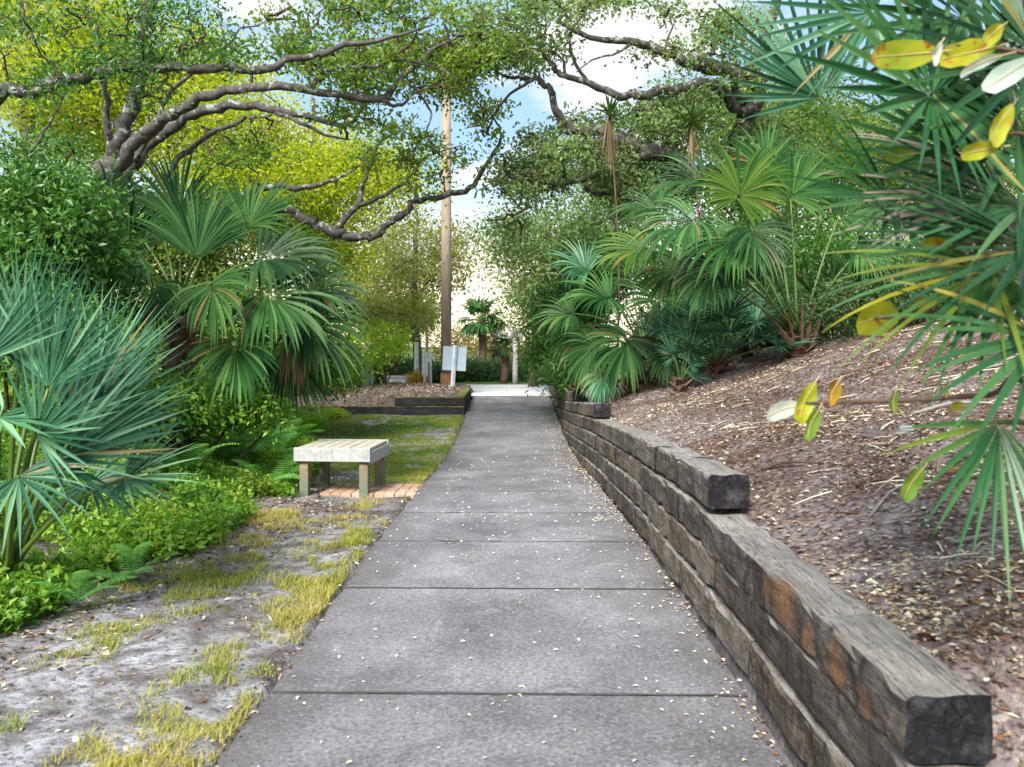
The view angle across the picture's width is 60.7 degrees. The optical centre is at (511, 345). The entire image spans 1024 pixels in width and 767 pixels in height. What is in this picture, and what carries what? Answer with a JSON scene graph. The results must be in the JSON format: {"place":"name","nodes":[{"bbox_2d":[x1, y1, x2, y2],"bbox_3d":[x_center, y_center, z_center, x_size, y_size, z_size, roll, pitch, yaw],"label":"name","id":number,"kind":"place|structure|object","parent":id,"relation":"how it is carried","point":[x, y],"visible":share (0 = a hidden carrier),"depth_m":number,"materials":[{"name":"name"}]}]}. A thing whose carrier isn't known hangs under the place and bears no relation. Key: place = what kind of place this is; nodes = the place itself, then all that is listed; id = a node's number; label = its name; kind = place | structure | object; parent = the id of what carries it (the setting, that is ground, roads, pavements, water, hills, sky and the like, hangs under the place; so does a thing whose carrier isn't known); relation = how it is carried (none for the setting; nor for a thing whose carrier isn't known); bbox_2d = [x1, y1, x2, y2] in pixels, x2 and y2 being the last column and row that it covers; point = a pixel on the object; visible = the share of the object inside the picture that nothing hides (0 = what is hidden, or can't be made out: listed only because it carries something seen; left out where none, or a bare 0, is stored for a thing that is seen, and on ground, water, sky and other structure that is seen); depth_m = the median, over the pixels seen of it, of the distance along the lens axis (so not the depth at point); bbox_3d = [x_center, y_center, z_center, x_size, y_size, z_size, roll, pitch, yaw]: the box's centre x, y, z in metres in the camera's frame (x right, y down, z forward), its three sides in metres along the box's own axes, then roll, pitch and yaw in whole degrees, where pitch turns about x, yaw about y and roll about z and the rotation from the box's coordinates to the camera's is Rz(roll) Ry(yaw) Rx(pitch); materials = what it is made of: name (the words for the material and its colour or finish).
{"place":"outdoors","nodes":[
{"label":"outdoors","id":0,"kind":"place"},
{"bbox_2d":[0,414,463,766],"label":"grass","id":1,"kind":"structure","parent":0,"point":[357,535],"depth_m":5.00,"materials":[{"name":"green plant"}]},
{"bbox_2d":[362,367,371,383],"bbox_3d":[-3.748,0.797,22.600,0.250,0.468,0.210,0,0,0],"label":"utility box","id":2,"kind":"object","parent":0,"point":[367,378],"visible":0.22,"depth_m":22.51,"materials":[{"name":"grey metal"}]},
{"bbox_2d":[320,483,422,498],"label":"paving","id":3,"kind":"structure","parent":0,"point":[384,491],"depth_m":8.77,"materials":[{"name":"brick"}]},
{"bbox_2d":[294,439,388,497],"bbox_3d":[-1.720,1.275,8.919,0.760,0.554,0.822,0,0,5],"label":"bench","id":4,"kind":"object","parent":3,"relation":"on","point":[365,453],"visible":0.93,"depth_m":8.58,"materials":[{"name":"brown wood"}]},
{"bbox_2d":[218,396,794,766],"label":"path","id":5,"kind":"structure","parent":0,"point":[514,730],"depth_m":3.91,"materials":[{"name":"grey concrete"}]},
{"bbox_2d":[232,433,778,766],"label":"leaf litter","id":6,"kind":"object","parent":5,"relation":"on","point":[527,598],"visible":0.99,"depth_m":4.03,"materials":[{"name":"beige plant"}]},
{"bbox_2d":[396,396,625,521],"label":"leaf litter","id":7,"kind":"object","parent":5,"relation":"on","point":[544,473],"visible":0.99,"depth_m":9.35,"materials":[{"name":"beige plant"}]},
{"bbox_2d":[551,404,788,764],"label":"leaf litter","id":8,"kind":"object","parent":5,"relation":"on","point":[776,752],"visible":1,"depth_m":4.35,"materials":[{"name":"beige plant"}]},
{"bbox_2d":[470,385,550,395],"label":"road","id":9,"kind":"structure","parent":0,"point":[499,390],"depth_m":23.65,"materials":[{"name":"white concrete"}]},
{"bbox_2d":[0,311,1023,766],"bbox_3d":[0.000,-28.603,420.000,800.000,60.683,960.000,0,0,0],"label":"ground","id":10,"kind":"structure","parent":0,"point":[34,739],"depth_m":4.10,"materials":[{"name":"soil"}]},
{"bbox_2d":[0,0,128,178],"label":"oak tree","id":11,"kind":"object","parent":10,"relation":"on","point":[15,54],"visible":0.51,"depth_m":16.51,"materials":[{"name":"green plant"}]},
{"bbox_2d":[0,138,154,441],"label":"shrub","id":12,"kind":"object","parent":10,"relation":"on","point":[67,210],"visible":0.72,"depth_m":7.23,"materials":[{"name":"green plant"}]},
{"bbox_2d":[31,570,137,601],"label":"fern","id":13,"kind":"object","parent":10,"relation":"on","point":[118,578],"visible":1,"depth_m":4.63,"materials":[{"name":"green plant"}]},
{"bbox_2d":[1,0,199,167],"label":"oak tree","id":14,"kind":"object","parent":10,"relation":"on","point":[112,113],"visible":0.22,"depth_m":18.06,"materials":[{"name":"green plant"}]},
{"bbox_2d":[0,219,207,577],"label":"saw palmetto","id":15,"kind":"object","parent":10,"relation":"on","point":[99,400],"visible":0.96,"depth_m":4.61,"materials":[{"name":"green plant"}]},
{"bbox_2d":[85,541,182,580],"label":"fern","id":16,"kind":"object","parent":10,"relation":"on","point":[118,547],"visible":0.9,"depth_m":5.25,"materials":[{"name":"green plant"}]},
{"bbox_2d":[0,366,350,636],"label":"undergrowth","id":17,"kind":"object","parent":10,"relation":"on","point":[212,512],"visible":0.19,"depth_m":6.01,"materials":[{"name":"green plant"}]},
{"bbox_2d":[160,427,210,442],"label":"fern","id":18,"kind":"object","parent":17,"relation":"on","point":[183,428],"visible":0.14,"depth_m":8.85,"materials":[{"name":"green plant"}]},
{"bbox_2d":[140,443,240,471],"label":"fern","id":19,"kind":"object","parent":17,"relation":"on","point":[205,450],"visible":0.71,"depth_m":7.96,"materials":[{"name":"green plant"}]},
{"bbox_2d":[184,422,284,456],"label":"fern","id":20,"kind":"object","parent":17,"relation":"on","point":[238,454],"visible":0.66,"depth_m":9.45,"materials":[{"name":"green plant"}]},
{"bbox_2d":[210,427,297,454],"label":"fern","id":21,"kind":"object","parent":17,"relation":"on","point":[283,432],"visible":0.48,"depth_m":10.17,"materials":[{"name":"green plant"}]},
{"bbox_2d":[224,453,319,483],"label":"fern","id":22,"kind":"object","parent":17,"relation":"on","point":[279,476],"visible":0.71,"depth_m":8.85,"materials":[{"name":"green plant"}]},
{"bbox_2d":[265,443,319,470],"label":"fern","id":23,"kind":"object","parent":17,"relation":"on","point":[292,452],"visible":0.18,"depth_m":10.53,"materials":[{"name":"green plant"}]},
{"bbox_2d":[2,120,398,423],"bbox_3d":[-5.254,-0.995,13.753,7.220,4.692,4.211,0,0,-17],"label":"shrub","id":24,"kind":"object","parent":10,"relation":"on","point":[217,268],"visible":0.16,"depth_m":13.45,"materials":[{"name":"green plant"}]},
{"bbox_2d":[104,359,308,469],"bbox_3d":[-3.150,0.764,8.718,1.623,1.303,2.177,0,0,42],"label":"shrub","id":25,"kind":"object","parent":10,"relation":"on","point":[206,415],"visible":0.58,"depth_m":8.57,"materials":[{"name":"green plant"}]},
{"bbox_2d":[51,2,376,383],"bbox_3d":[-6.606,-3.128,19.096,9.435,9.105,5.312,0,0,32],"label":"oak tree","id":26,"kind":"object","parent":10,"relation":"on","point":[278,168],"visible":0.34,"depth_m":17.73,"materials":[{"name":"green plant"}]},
{"bbox_2d":[0,0,434,176],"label":"oak tree","id":27,"kind":"object","parent":10,"relation":"on","point":[52,82],"visible":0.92,"depth_m":8.93,"materials":[{"name":"green plant"}]},
{"bbox_2d":[0,422,444,766],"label":"leaf litter","id":28,"kind":"object","parent":10,"relation":"on","point":[52,613],"visible":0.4,"depth_m":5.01,"materials":[{"name":"brown plant"}]},
{"bbox_2d":[68,142,376,448],"bbox_3d":[-3.274,-0.367,9.322,3.764,3.727,2.539,0,0,0],"label":"fan palm","id":29,"kind":"object","parent":10,"relation":"on","point":[300,342],"visible":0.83,"depth_m":8.97,"materials":[{"name":"green plant"}]},
{"bbox_2d":[153,312,382,401],"bbox_3d":[-5.624,0.230,18.896,5.745,2.741,3.798,0,0,-41],"label":"shrub","id":30,"kind":"object","parent":10,"relation":"on","point":[352,340],"visible":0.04,"depth_m":19.48,"materials":[{"name":"green plant"}]},
{"bbox_2d":[251,418,324,447],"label":"fern","id":31,"kind":"object","parent":10,"relation":"on","point":[291,441],"visible":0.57,"depth_m":11.97,"materials":[{"name":"green plant"}]},
{"bbox_2d":[81,0,538,382],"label":"oak tree","id":32,"kind":"object","parent":10,"relation":"on","point":[456,62],"visible":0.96,"depth_m":12.38,"materials":[{"name":"green plant"}]},
{"bbox_2d":[220,95,459,296],"bbox_3d":[-4.032,-2.564,20.094,6.072,6.863,6.947,0,0,0],"label":"oak tree","id":33,"kind":"object","parent":10,"relation":"on","point":[371,184],"visible":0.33,"depth_m":19.21,"materials":[{"name":"green plant"}]},
{"bbox_2d":[215,417,464,766],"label":"leaf litter","id":34,"kind":"object","parent":10,"relation":"on","point":[266,677],"visible":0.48,"depth_m":4.08,"materials":[{"name":"beige plant"}]},
{"bbox_2d":[333,341,374,382],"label":"shrub","id":35,"kind":"object","parent":10,"relation":"on","point":[355,373],"visible":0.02,"depth_m":27.44,"materials":[{"name":"green plant"}]},
{"bbox_2d":[362,341,373,383],"bbox_3d":[-3.774,0.504,22.845,0.346,1.229,0.094,0,0,20],"label":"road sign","id":36,"kind":"object","parent":10,"relation":"on","point":[371,360],"visible":0.11,"depth_m":22.80,"materials":[{"name":"grey metal"}]},
{"bbox_2d":[286,244,458,349],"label":"oak tree","id":37,"kind":"object","parent":10,"relation":"on","point":[354,282],"visible":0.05,"depth_m":46.85,"materials":[{"name":"green plant"}]},
{"bbox_2d":[351,353,412,383],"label":"shrub","id":38,"kind":"object","parent":10,"relation":"on","point":[390,370],"visible":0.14,"depth_m":27.93,"materials":[{"name":"green plant"}]},
{"bbox_2d":[299,387,470,414],"bbox_3d":[-2.688,1.229,19.638,3.424,0.433,3.330,0,0,0],"label":"planter edging","id":39,"kind":"object","parent":10,"relation":"on","point":[458,403],"visible":0.92,"depth_m":18.00,"materials":[{"name":"black wood"}]},
{"bbox_2d":[348,316,421,384],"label":"shrub","id":40,"kind":"object","parent":10,"relation":"on","point":[389,345],"visible":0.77,"depth_m":21.70,"materials":[{"name":"green plant"}]},
{"bbox_2d":[309,381,464,397],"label":"leaf litter","id":41,"kind":"object","parent":10,"relation":"on","point":[419,389],"visible":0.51,"depth_m":20.00,"materials":[{"name":"brown plant"}]},
{"bbox_2d":[387,376,407,382],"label":"wall","id":42,"kind":"structure","parent":10,"relation":"on","point":[397,379],"depth_m":26.30,"materials":[{"name":"white paint"}]},
{"bbox_2d":[348,292,458,375],"bbox_3d":[-3.753,-0.322,28.064,4.107,3.177,3.535,0,0,0],"label":"oak tree","id":43,"kind":"object","parent":10,"relation":"on","point":[433,321],"visible":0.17,"depth_m":27.84,"materials":[{"name":"green plant"}]},
{"bbox_2d":[328,202,497,375],"bbox_3d":[-2.953,-1.622,26.392,5.466,5.814,6.384,0,0,0],"label":"oak tree","id":44,"kind":"object","parent":10,"relation":"on","point":[378,309],"visible":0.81,"depth_m":26.08,"materials":[{"name":"green plant"}]},
{"bbox_2d":[387,348,439,382],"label":"shrub","id":45,"kind":"object","parent":10,"relation":"on","point":[407,364],"visible":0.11,"depth_m":29.13,"materials":[{"name":"green plant"}]},
{"bbox_2d":[414,342,418,373],"bbox_3d":[-2.855,0.612,26.200,0.135,1.405,0.135,0,0,-45],"label":"post","id":46,"kind":"object","parent":10,"relation":"on","point":[416,357],"visible":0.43,"depth_m":26.15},
{"bbox_2d":[403,368,432,383],"bbox_3d":[-2.745,0.980,25.493,0.964,0.698,0.707,0,0,43],"label":"croton","id":47,"kind":"object","parent":10,"relation":"on","point":[414,377],"visible":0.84,"depth_m":25.43,"materials":[{"name":"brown plant"}]},
{"bbox_2d":[422,352,427,382],"bbox_3d":[-2.338,0.686,23.421,0.162,1.017,0.103,0,0,0],"label":"road sign","id":48,"kind":"object","parent":10,"relation":"on","point":[424,364],"visible":0.8,"depth_m":23.46,"materials":[{"name":"grey metal"}]},
{"bbox_2d":[425,313,428,382],"bbox_3d":[-2.520,0.183,26.000,0.098,2.266,0.098,0,0,45],"label":"post","id":49,"kind":"object","parent":10,"relation":"on","point":[426,339],"visible":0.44,"depth_m":25.98,"materials":[{"name":"grey wood"}]},
{"bbox_2d":[428,353,435,383],"bbox_3d":[-2.180,0.745,23.820,0.263,1.062,0.103,0,0,0],"label":"road sign","id":50,"kind":"object","parent":10,"relation":"on","point":[430,358],"visible":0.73,"depth_m":23.79,"materials":[{"name":"grey metal"}]},
{"bbox_2d":[407,352,476,382],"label":"shrub","id":51,"kind":"object","parent":10,"relation":"on","point":[437,373],"visible":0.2,"depth_m":29.93,"materials":[{"name":"green plant"}]},
{"bbox_2d":[440,74,451,383],"bbox_3d":[-1.804,-3.543,24.000,0.312,9.700,0.317,0,0,0],"label":"utility pole","id":52,"kind":"object","parent":10,"relation":"on","point":[446,337],"visible":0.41,"depth_m":23.88,"materials":[{"name":"brown wood"}]},
{"bbox_2d":[442,345,466,386],"bbox_3d":[-1.443,0.561,21.910,0.621,1.148,0.125,0,0,0],"label":"road sign","id":53,"kind":"object","parent":10,"relation":"on","point":[454,358],"visible":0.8,"depth_m":21.96,"materials":[{"name":"white metal"}]},
{"bbox_2d":[438,349,500,381],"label":"shrub","id":54,"kind":"object","parent":10,"relation":"on","point":[469,368],"visible":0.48,"depth_m":30.53,"materials":[{"name":"green plant"}]},
{"bbox_2d":[409,317,531,360],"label":"oak tree","id":55,"kind":"object","parent":10,"relation":"on","point":[464,341],"visible":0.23,"depth_m":51.18,"materials":[{"name":"green plant"}]},
{"bbox_2d":[454,293,507,361],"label":"cabbage palm","id":56,"kind":"object","parent":10,"relation":"on","point":[480,327],"visible":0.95,"depth_m":35.82,"materials":[{"name":"green plant"}]},
{"bbox_2d":[467,350,521,381],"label":"shrub","id":57,"kind":"object","parent":10,"relation":"on","point":[493,374],"visible":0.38,"depth_m":30.79,"materials":[{"name":"green plant"}]},
{"bbox_2d":[486,316,507,361],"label":"cabbage palm","id":58,"kind":"object","parent":10,"relation":"on","point":[494,336],"visible":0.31,"depth_m":38.88,"materials":[{"name":"green plant"}]},
{"bbox_2d":[484,333,519,382],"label":"cabbage palm","id":59,"kind":"object","parent":10,"relation":"on","point":[503,349],"visible":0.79,"depth_m":29.09,"materials":[{"name":"brown plant"}]},
{"bbox_2d":[486,352,528,380],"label":"shrub","id":60,"kind":"object","parent":10,"relation":"on","point":[499,359],"visible":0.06,"depth_m":31.49,"materials":[{"name":"green plant"}]},
{"bbox_2d":[494,313,526,383],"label":"dead tree","id":61,"kind":"object","parent":10,"relation":"on","point":[514,374],"visible":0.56,"depth_m":28.53,"materials":[{"name":"beige wood"}]},
{"bbox_2d":[494,351,539,381],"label":"shrub","id":62,"kind":"object","parent":10,"relation":"on","point":[519,367],"visible":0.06,"depth_m":30.60,"materials":[{"name":"green plant"}]},
{"bbox_2d":[508,273,544,386],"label":"cabbage palm","id":63,"kind":"object","parent":10,"relation":"on","point":[530,384],"visible":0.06,"depth_m":25.91,"materials":[{"name":"green plant"}]},
{"bbox_2d":[518,365,552,382],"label":"shrub","id":64,"kind":"object","parent":10,"relation":"on","point":[528,377],"visible":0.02,"depth_m":29.88,"materials":[{"name":"green plant"}]},
{"bbox_2d":[477,266,614,348],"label":"oak tree","id":65,"kind":"object","parent":10,"relation":"on","point":[485,276],"visible":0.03,"depth_m":44.00,"materials":[{"name":"green plant"}]},
{"bbox_2d":[443,166,697,346],"bbox_3d":[1.346,-2.030,21.868,6.359,5.874,6.666,0,0,0],"label":"oak tree","id":66,"kind":"object","parent":10,"relation":"on","point":[539,231],"visible":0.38,"depth_m":21.18,"materials":[{"name":"green plant"}]},
{"bbox_2d":[534,329,620,390],"bbox_3d":[1.174,0.235,15.471,1.592,1.269,1.243,0,0,-41],"label":"saw palmetto","id":67,"kind":"object","parent":10,"relation":"on","point":[550,372],"visible":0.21,"depth_m":15.43,"materials":[{"name":"green plant"}]},
{"bbox_2d":[501,209,658,416],"bbox_3d":[1.298,-0.645,16.927,3.206,3.969,3.660,0,0,-25],"label":"shrub","id":68,"kind":"object","parent":10,"relation":"on","point":[538,341],"visible":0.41,"depth_m":16.50,"materials":[{"name":"green plant"}]},
{"bbox_2d":[584,91,637,396],"bbox_3d":[1.381,-1.463,12.494,0.835,4.400,0.733,0,0,0],"label":"yucca","id":69,"kind":"object","parent":10,"relation":"on","point":[608,134],"visible":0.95,"depth_m":12.49,"materials":[{"name":"brown plant"}]},
{"bbox_2d":[527,215,737,402],"bbox_3d":[1.762,-0.585,12.496,3.166,2.926,2.271,0,0,0],"label":"fan palm","id":70,"kind":"object","parent":10,"relation":"on","point":[640,361],"visible":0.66,"depth_m":12.23,"materials":[{"name":"green plant"}]},
{"bbox_2d":[443,0,833,339],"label":"oak tree","id":71,"kind":"object","parent":10,"relation":"on","point":[551,173],"visible":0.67,"depth_m":13.79,"materials":[{"name":"green plant"}]},
{"bbox_2d":[626,302,739,376],"bbox_3d":[2.523,-0.133,13.386,2.023,1.370,1.746,0,0,33],"label":"saw palmetto","id":72,"kind":"object","parent":10,"relation":"on","point":[664,315],"visible":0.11,"depth_m":13.51,"materials":[{"name":"green plant"}]},
{"bbox_2d":[657,323,715,393],"bbox_3d":[2.152,0.155,10.740,0.783,0.925,0.737,0,0,0],"label":"saw palmetto","id":73,"kind":"object","parent":10,"relation":"on","point":[676,349],"visible":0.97,"depth_m":10.76,"materials":[{"name":"green plant"}]},
{"bbox_2d":[635,286,746,365],"bbox_3d":[3.154,-0.484,14.609,1.745,1.718,2.664,0,0,42],"label":"saw palmetto","id":74,"kind":"object","parent":10,"relation":"on","point":[666,314],"visible":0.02,"depth_m":14.58,"materials":[{"name":"green plant"}]},
{"bbox_2d":[670,99,712,372],"bbox_3d":[2.545,-1.557,12.529,0.708,3.904,0.662,0,0,0],"label":"yucca","id":75,"kind":"object","parent":10,"relation":"on","point":[691,139],"visible":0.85,"depth_m":12.48,"materials":[{"name":"brown plant"}]},
{"bbox_2d":[630,279,818,375],"bbox_3d":[2.597,-0.283,11.238,2.090,1.366,2.193,0,0,-17],"label":"saw palmetto","id":76,"kind":"object","parent":10,"relation":"on","point":[752,318],"visible":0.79,"depth_m":11.01,"materials":[{"name":"green plant"}]},
{"bbox_2d":[609,258,840,369],"bbox_3d":[3.936,-0.485,14.576,5.325,2.193,3.208,0,0,39],"label":"shrub","id":77,"kind":"object","parent":10,"relation":"on","point":[764,342],"visible":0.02,"depth_m":14.26,"materials":[{"name":"green plant"}]},
{"bbox_2d":[662,245,807,357],"bbox_3d":[3.389,-0.576,12.181,2.494,1.548,2.200,0,0,0],"label":"saw palmetto","id":78,"kind":"object","parent":10,"relation":"on","point":[747,347],"visible":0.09,"depth_m":12.11,"materials":[{"name":"green plant"}]},
{"bbox_2d":[587,117,908,359],"bbox_3d":[2.840,-1.362,10.497,3.878,3.300,2.457,0,0,19],"label":"fan palm","id":79,"kind":"object","parent":10,"relation":"on","point":[755,249],"visible":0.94,"depth_m":10.51,"materials":[{"name":"green plant"}]},
{"bbox_2d":[550,383,992,766],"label":"retaining wall","id":80,"kind":"structure","parent":10,"relation":"on","point":[837,675],"depth_m":3.06,"materials":[{"name":"brown wood"}]},
{"bbox_2d":[761,460,823,470],"bbox_3d":[1.529,0.663,4.787,0.338,0.076,0.028,0,0,34],"label":"stick","id":81,"kind":"object","parent":10,"relation":"on","point":[780,463],"visible":1,"depth_m":4.79,"materials":[{"name":"brown wood"}]},
{"bbox_2d":[584,311,1023,766],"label":"leaf litter","id":82,"kind":"object","parent":10,"relation":"on","point":[924,612],"visible":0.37,"depth_m":4.37,"materials":[{"name":"brown plant"}]},
{"bbox_2d":[613,21,1023,337],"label":"oak tree","id":83,"kind":"object","parent":10,"relation":"on","point":[808,109],"visible":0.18,"depth_m":16.97,"materials":[{"name":"green plant"}]},
{"bbox_2d":[752,248,890,335],"bbox_3d":[4.158,-0.695,11.521,1.990,1.197,2.142,0,0,20],"label":"saw palmetto","id":84,"kind":"object","parent":10,"relation":"on","point":[836,268],"visible":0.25,"depth_m":11.25,"materials":[{"name":"green plant"}]},
{"bbox_2d":[629,166,1018,343],"bbox_3d":[5.223,-1.312,13.799,4.261,3.378,7.090,0,0,-43],"label":"shrub","id":85,"kind":"object","parent":10,"relation":"on","point":[814,245],"visible":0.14,"depth_m":13.99,"materials":[{"name":"green plant"}]},
{"bbox_2d":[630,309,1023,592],"bbox_3d":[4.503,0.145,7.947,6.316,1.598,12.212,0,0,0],"label":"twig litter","id":86,"kind":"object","parent":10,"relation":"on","point":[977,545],"visible":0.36,"depth_m":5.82,"materials":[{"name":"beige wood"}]},
{"bbox_2d":[694,0,1023,605],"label":"saw palmetto","id":87,"kind":"object","parent":10,"relation":"on","point":[968,109],"visible":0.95,"depth_m":2.17,"materials":[{"name":"green plant"}]},
{"bbox_2d":[819,234,926,299],"bbox_3d":[4.979,-0.932,12.162,1.726,1.313,1.612,0,0,-43],"label":"saw palmetto","id":88,"kind":"object","parent":10,"relation":"on","point":[846,253],"visible":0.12,"depth_m":12.22,"materials":[{"name":"green plant"}]},
{"bbox_2d":[861,428,887,440],"bbox_3d":[2.026,0.504,4.882,0.115,0.082,0.118,0,0,43],"label":"bark chunk","id":89,"kind":"object","parent":10,"relation":"on","point":[870,433],"visible":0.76,"depth_m":4.85,"materials":[{"name":"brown wood"}]},
{"bbox_2d":[868,485,901,517],"bbox_3d":[1.691,0.680,3.897,0.421,0.120,0.027,0,0,-39],"label":"stick","id":90,"kind":"object","parent":10,"relation":"on","point":[879,503],"visible":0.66,"depth_m":3.85,"materials":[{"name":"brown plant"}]},
{"bbox_2d":[766,0,1023,501],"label":"sea grape","id":91,"kind":"object","parent":10,"relation":"on","point":[972,54],"visible":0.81,"depth_m":1.95,"materials":[{"name":"yellow plant"}]},
{"bbox_2d":[774,236,1023,345],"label":"shrub","id":92,"kind":"object","parent":10,"relation":"on","point":[833,315],"visible":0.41,"depth_m":10.38,"materials":[{"name":"green plant"}]},
{"bbox_2d":[896,425,919,435],"bbox_3d":[2.162,0.468,4.780,0.142,0.068,0.086,0,0,0],"label":"stone","id":93,"kind":"object","parent":10,"relation":"on","point":[905,431],"visible":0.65,"depth_m":4.75,"materials":[{"name":"white stone"}]},
{"bbox_2d":[909,631,937,641],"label":"fallen leaf","id":94,"kind":"object","parent":10,"relation":"on","point":[925,633],"visible":0.96,"depth_m":2.52,"materials":[{"name":"brown plant"}]},
{"bbox_2d":[910,401,993,413],"bbox_3d":[2.544,0.366,5.028,0.479,0.102,0.028,0,0,40],"label":"stick","id":95,"kind":"object","parent":10,"relation":"on","point":[938,406],"visible":0.69,"depth_m":5.07,"materials":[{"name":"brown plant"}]},
{"bbox_2d":[941,362,1006,385],"bbox_3d":[3.075,0.180,5.755,0.461,0.179,0.050,0,0,25],"label":"stick","id":96,"kind":"object","parent":10,"relation":"on","point":[956,377],"visible":0.45,"depth_m":5.80,"materials":[{"name":"grey wood"}]},
{"bbox_2d":[946,530,1017,544],"bbox_3d":[1.726,0.708,3.203,0.243,0.073,0.050,0,0,21],"label":"stick","id":97,"kind":"object","parent":10,"relation":"on","point":[968,538],"visible":0.7,"depth_m":3.20,"materials":[{"name":"wood"}]},
{"bbox_2d":[0,0,1023,346],"label":"sky","id":98,"kind":"structure","parent":0,"point":[621,77],"materials":[{"name":"white"}]}
]}

